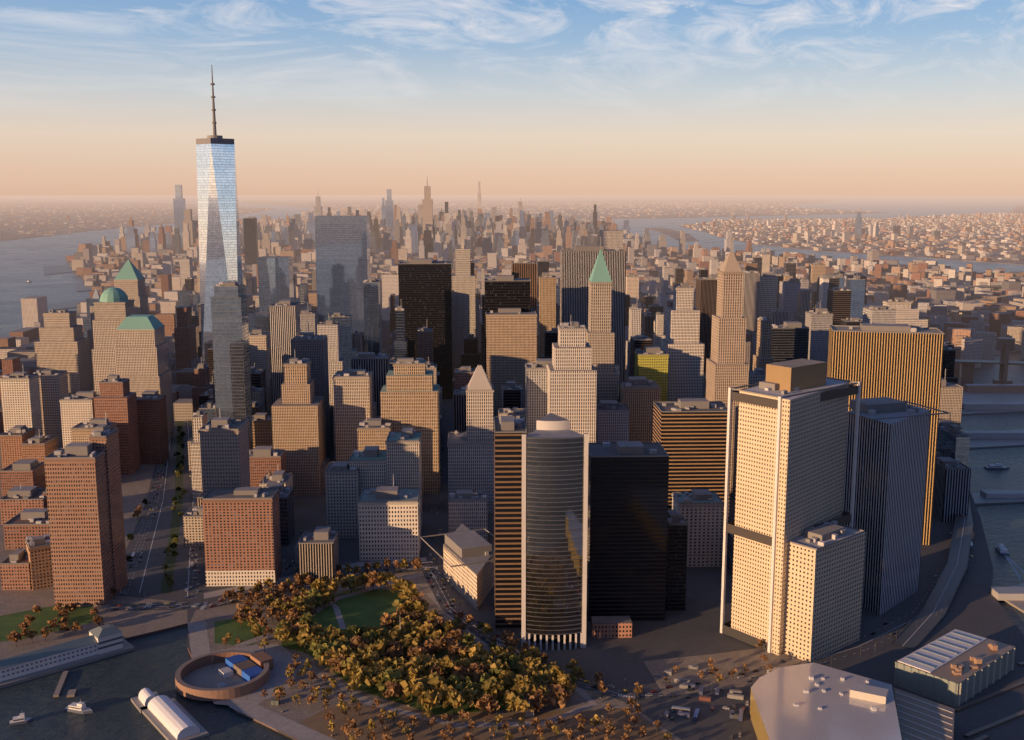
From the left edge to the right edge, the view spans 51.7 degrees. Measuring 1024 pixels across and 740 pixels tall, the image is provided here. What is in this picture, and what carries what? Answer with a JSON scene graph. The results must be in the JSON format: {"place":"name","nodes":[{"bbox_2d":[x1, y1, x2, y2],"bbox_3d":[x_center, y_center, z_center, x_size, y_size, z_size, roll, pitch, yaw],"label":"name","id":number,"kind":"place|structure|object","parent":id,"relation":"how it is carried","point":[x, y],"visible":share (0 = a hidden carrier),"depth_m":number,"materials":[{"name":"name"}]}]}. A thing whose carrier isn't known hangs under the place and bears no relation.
{"place":"outdoors","nodes":[
{"label":"outdoors","id":0,"kind":"place"},
{"bbox_2d":[0,606,96,641],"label":"lawn","id":1,"kind":"structure","parent":0,"point":[80,615],"depth_m":849.48,"materials":[{"name":"green plant"}]},
{"bbox_2d":[0,311,186,659],"bbox_3d":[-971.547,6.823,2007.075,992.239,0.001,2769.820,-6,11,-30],"label":"ground","id":2,"kind":"structure","parent":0,"point":[135,491],"depth_m":874.09,"materials":[{"name":"grey concrete"}]},
{"bbox_2d":[0,198,273,240],"bbox_3d":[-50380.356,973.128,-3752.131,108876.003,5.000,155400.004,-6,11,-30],"label":"distant land","id":3,"kind":"structure","parent":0,"point":[12,233],"depth_m":16196.38,"materials":[{"name":"grey"}]},
{"bbox_2d":[117,272,203,602],"bbox_3d":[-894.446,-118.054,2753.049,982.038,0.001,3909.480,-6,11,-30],"label":"street","id":4,"kind":"structure","parent":0,"point":[151,583],"depth_m":1024.84,"materials":[{"name":"grey asphalt"}]},
{"bbox_2d":[139,439,170,592],"bbox_3d":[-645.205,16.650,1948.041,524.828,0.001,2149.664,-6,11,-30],"label":"lane","id":5,"kind":"structure","parent":4,"relation":"on","point":[156,525],"depth_m":1075.02,"materials":[{"name":"white paint"}]},
{"bbox_2d":[160,421,182,593],"bbox_3d":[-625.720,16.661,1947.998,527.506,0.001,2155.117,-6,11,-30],"label":"median","id":6,"kind":"object","parent":4,"relation":"on","point":[174,529],"visible":0.55,"depth_m":1102.86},
{"bbox_2d":[187,422,192,596],"bbox_3d":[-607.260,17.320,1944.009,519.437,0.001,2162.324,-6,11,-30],"label":"lane","id":7,"kind":"structure","parent":4,"relation":"on","point":[190,546],"depth_m":979.10,"materials":[{"name":"white paint"}]},
{"bbox_2d":[113,399,972,739],"bbox_3d":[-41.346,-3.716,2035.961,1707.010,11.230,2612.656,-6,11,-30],"label":"cars","id":8,"kind":"object","parent":4,"relation":"on","point":[697,711],"visible":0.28,"depth_m":870.04,"materials":[{"name":"paint"}]},
{"bbox_2d":[215,617,270,645],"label":"lawn","id":9,"kind":"structure","parent":0,"point":[223,628],"depth_m":828.07,"materials":[{"name":"green plant"}]},
{"bbox_2d":[206,643,299,706],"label":"plaza","id":10,"kind":"structure","parent":0,"point":[281,655],"depth_m":750.77,"materials":[{"name":"grey concrete"}]},
{"bbox_2d":[175,650,273,700],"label":"circular fort","id":11,"kind":"structure","parent":10,"relation":"on","point":[197,678],"depth_m":746.11,"materials":[{"name":"stone"}]},
{"bbox_2d":[188,621,334,739],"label":"path","id":12,"kind":"structure","parent":0,"point":[199,639],"depth_m":694.62,"materials":[{"name":"grey concrete"}]},
{"bbox_2d":[105,566,426,610],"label":"road","id":13,"kind":"structure","parent":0,"point":[185,606],"depth_m":880.30,"materials":[{"name":"grey asphalt"}]},
{"bbox_2d":[204,557,425,598],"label":"sidewalk","id":14,"kind":"structure","parent":0,"point":[222,591],"depth_m":934.62,"materials":[{"name":"concrete"}]},
{"bbox_2d":[234,572,423,646],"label":"path","id":15,"kind":"structure","parent":0,"point":[259,638],"depth_m":895.64,"materials":[{"name":"grey concrete"}]},
{"bbox_2d":[329,601,345,628],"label":"path","id":16,"kind":"structure","parent":0,"point":[338,614],"depth_m":857.45,"materials":[{"name":"grey concrete"}]},
{"bbox_2d":[6,426,773,739],"bbox_3d":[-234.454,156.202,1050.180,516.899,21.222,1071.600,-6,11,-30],"label":"trees","id":17,"kind":"object","parent":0,"point":[393,647],"visible":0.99,"depth_m":755.40,"materials":[{"name":"green plant"}]},
{"bbox_2d":[281,588,514,714],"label":"lawn","id":18,"kind":"structure","parent":0,"point":[369,608],"depth_m":847.46,"materials":[{"name":"green plant"}]},
{"bbox_2d":[249,593,597,727],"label":"path","id":19,"kind":"structure","parent":0,"point":[580,691],"depth_m":705.46,"materials":[{"name":"grey concrete"}]},
{"bbox_2d":[22,196,882,218],"bbox_3d":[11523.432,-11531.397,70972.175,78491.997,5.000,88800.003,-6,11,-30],"label":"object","id":20,"kind":"object","parent":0,"point":[414,200],"visible":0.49,"depth_m":38684.60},
{"bbox_2d":[301,704,673,739],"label":"waterfront promenade","id":21,"kind":"structure","parent":0,"point":[424,732],"depth_m":679.04,"materials":[{"name":"grey concrete"}]},
{"bbox_2d":[0,178,1023,375],"bbox_3d":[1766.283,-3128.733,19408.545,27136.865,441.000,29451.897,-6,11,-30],"label":"city","id":22,"kind":"object","parent":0,"point":[397,234],"visible":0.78,"depth_m":5635.24,"materials":[{"name":"concrete"}]},
{"bbox_2d":[0,195,1023,739],"bbox_3d":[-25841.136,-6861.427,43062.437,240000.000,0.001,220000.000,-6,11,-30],"label":"water","id":23,"kind":"structure","parent":0,"point":[108,689],"depth_m":1290.32,"materials":[{"name":"liquid"}]},
{"bbox_2d":[9,710,32,725],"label":"boat","id":24,"kind":"object","parent":23,"relation":"on","point":[20,719],"visible":1,"depth_m":686.24,"materials":[{"name":"paint"}]},
{"bbox_2d":[0,624,134,697],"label":"pier","id":25,"kind":"structure","parent":23,"relation":"in","point":[102,642],"depth_m":767.03,"materials":[{"name":"paint"}]},
{"bbox_2d":[64,699,92,713],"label":"boat","id":26,"kind":"object","parent":23,"relation":"on","point":[80,707],"visible":1,"depth_m":701.32,"materials":[{"name":"paint"}]},
{"bbox_2d":[131,688,208,739],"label":"tents","id":27,"kind":"object","parent":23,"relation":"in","point":[167,717],"visible":1,"depth_m":684.80,"materials":[{"name":"fabric"}]},
{"bbox_2d":[1,241,1019,739],"bbox_3d":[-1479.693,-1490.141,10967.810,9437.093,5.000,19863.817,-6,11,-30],"label":"manhattan","id":28,"kind":"structure","parent":23,"relation":"on","point":[683,265],"depth_m":4008.26,"materials":[{"name":"paint"}]},
{"bbox_2d":[0,65,1023,662],"bbox_3d":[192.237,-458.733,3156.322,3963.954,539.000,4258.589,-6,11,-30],"label":"city buildings","id":29,"kind":"structure","parent":28,"relation":"on","point":[812,425],"depth_m":1098.62,"materials":[{"name":"concrete"}]},
{"bbox_2d":[189,571,680,739],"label":"park paving","id":30,"kind":"structure","parent":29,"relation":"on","point":[291,709],"depth_m":731.14,"materials":[{"name":"grey concrete"}]},
{"bbox_2d":[891,496,973,648],"bbox_3d":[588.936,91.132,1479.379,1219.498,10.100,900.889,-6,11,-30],"label":"elevated highway","id":31,"kind":"structure","parent":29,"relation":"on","point":[928,617],"depth_m":902.28,"materials":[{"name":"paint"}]},
{"bbox_2d":[32,279,1023,581],"bbox_3d":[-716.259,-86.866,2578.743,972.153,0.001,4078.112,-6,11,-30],"label":"wakes","id":32,"kind":"object","parent":23,"relation":"on","point":[1010,561],"visible":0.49,"depth_m":976.97,"materials":[{"name":"liquid"}]},
{"bbox_2d":[43,246,1023,612],"bbox_3d":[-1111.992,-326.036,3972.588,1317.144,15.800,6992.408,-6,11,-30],"label":"piers","id":33,"kind":"structure","parent":23,"relation":"in","point":[993,398],"depth_m":1652.11,"materials":[{"name":"paint"}]},
{"bbox_2d":[649,228,697,241],"bbox_3d":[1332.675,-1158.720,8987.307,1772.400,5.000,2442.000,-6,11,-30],"label":"roosevelt","id":34,"kind":"object","parent":23,"relation":"in","point":[674,234],"visible":0.65,"depth_m":8973.54,"materials":[{"name":"grey"}]},
{"bbox_2d":[750,629,1014,739],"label":"ferry terminals","id":35,"kind":"object","parent":23,"relation":"on","point":[954,668],"visible":1,"depth_m":682.40,"materials":[{"name":"paint"}]},
{"bbox_2d":[984,463,1009,468],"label":"boat","id":36,"kind":"object","parent":23,"relation":"on","point":[995,466],"visible":1,"depth_m":1320.90,"materials":[{"name":"paint"}]},
{"bbox_2d":[995,542,1008,554],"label":"boat","id":37,"kind":"object","parent":23,"relation":"on","point":[1001,548],"visible":1,"depth_m":1012.60,"materials":[{"name":"paint"}]},
{"bbox_2d":[0,0,1023,195],"label":"sky","id":38,"kind":"structure","parent":0,"point":[98,97],"materials":[{"name":"blue"}]},
{"bbox_2d":[109,421,969,697],"bbox_3d":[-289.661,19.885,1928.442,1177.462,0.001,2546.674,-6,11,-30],"label":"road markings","id":39,"kind":"object","parent":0,"point":[202,607],"visible":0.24,"depth_m":908.93,"materials":[{"name":"white paint"}]},
{"bbox_2d":[421,567,754,701],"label":"road","id":40,"kind":"structure","parent":0,"point":[449,595],"depth_m":824.18,"materials":[{"name":"grey asphalt"}]},
{"bbox_2d":[433,575,656,696],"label":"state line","id":41,"kind":"object","parent":40,"relation":"on","point":[487,635],"visible":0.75,"depth_m":868.66,"materials":[{"name":"white paint"}]},
{"bbox_2d":[187,271,1023,739],"bbox_3d":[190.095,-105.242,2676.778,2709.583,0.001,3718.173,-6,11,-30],"label":"street","id":42,"kind":"structure","parent":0,"point":[693,627],"depth_m":828.13,"materials":[{"name":"grey asphalt"}]},
{"bbox_2d":[418,399,449,566],"bbox_3d":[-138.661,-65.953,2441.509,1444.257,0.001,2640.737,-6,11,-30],"label":"street","id":43,"kind":"structure","parent":42,"relation":"on","point":[433,523],"depth_m":1133.84,"materials":[{"name":"grey asphalt"}]},
{"bbox_2d":[103,437,1023,739],"bbox_3d":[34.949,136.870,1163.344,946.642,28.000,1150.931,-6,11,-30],"label":"street furniture","id":44,"kind":"object","parent":42,"relation":"on","point":[733,693],"visible":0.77,"depth_m":714.94,"materials":[{"name":"paint"}]},
{"bbox_2d":[665,689,757,739],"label":"bus loop","id":45,"kind":"object","parent":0,"point":[718,723],"visible":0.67,"depth_m":686.61,"materials":[{"name":"concrete"}]},
{"bbox_2d":[644,648,805,696],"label":"plaza","id":46,"kind":"structure","parent":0,"point":[725,663],"depth_m":763.21,"materials":[{"name":"grey concrete"}]},
{"bbox_2d":[679,205,1023,264],"bbox_3d":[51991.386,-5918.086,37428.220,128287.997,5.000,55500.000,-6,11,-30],"label":"long island","id":47,"kind":"structure","parent":0,"point":[1016,209],"depth_m":7051.74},
{"bbox_2d":[624,337,1023,383],"bbox_3d":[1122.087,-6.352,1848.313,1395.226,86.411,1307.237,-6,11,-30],"label":"bridge","id":48,"kind":"structure","parent":47,"relation":"on","point":[1005,346],"depth_m":1897.30,"materials":[{"name":"paint"}]},
{"bbox_2d":[946,285,1023,290],"bbox_3d":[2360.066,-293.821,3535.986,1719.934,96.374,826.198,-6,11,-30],"label":"bridge","id":49,"kind":"structure","parent":47,"relation":"on","point":[988,286],"depth_m":3451.33,"materials":[{"name":"paint"}]},
{"bbox_2d":[799,495,976,665],"bbox_3d":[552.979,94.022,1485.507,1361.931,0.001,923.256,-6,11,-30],"label":"road","id":50,"kind":"structure","parent":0,"point":[918,603],"depth_m":833.64,"materials":[{"name":"grey asphalt"}]},
{"bbox_2d":[802,620,910,663],"bbox_3d":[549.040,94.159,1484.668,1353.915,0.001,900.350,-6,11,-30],"label":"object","id":51,"kind":"object","parent":50,"relation":"on","point":[868,641],"visible":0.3,"depth_m":810.31,"materials":[{"name":"grey concrete"}]},
{"bbox_2d":[868,292,1022,318],"bbox_3d":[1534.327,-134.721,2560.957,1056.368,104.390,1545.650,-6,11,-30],"label":"bridge","id":52,"kind":"structure","parent":0,"point":[967,312],"depth_m":2724.47,"materials":[{"name":"grey metal"}]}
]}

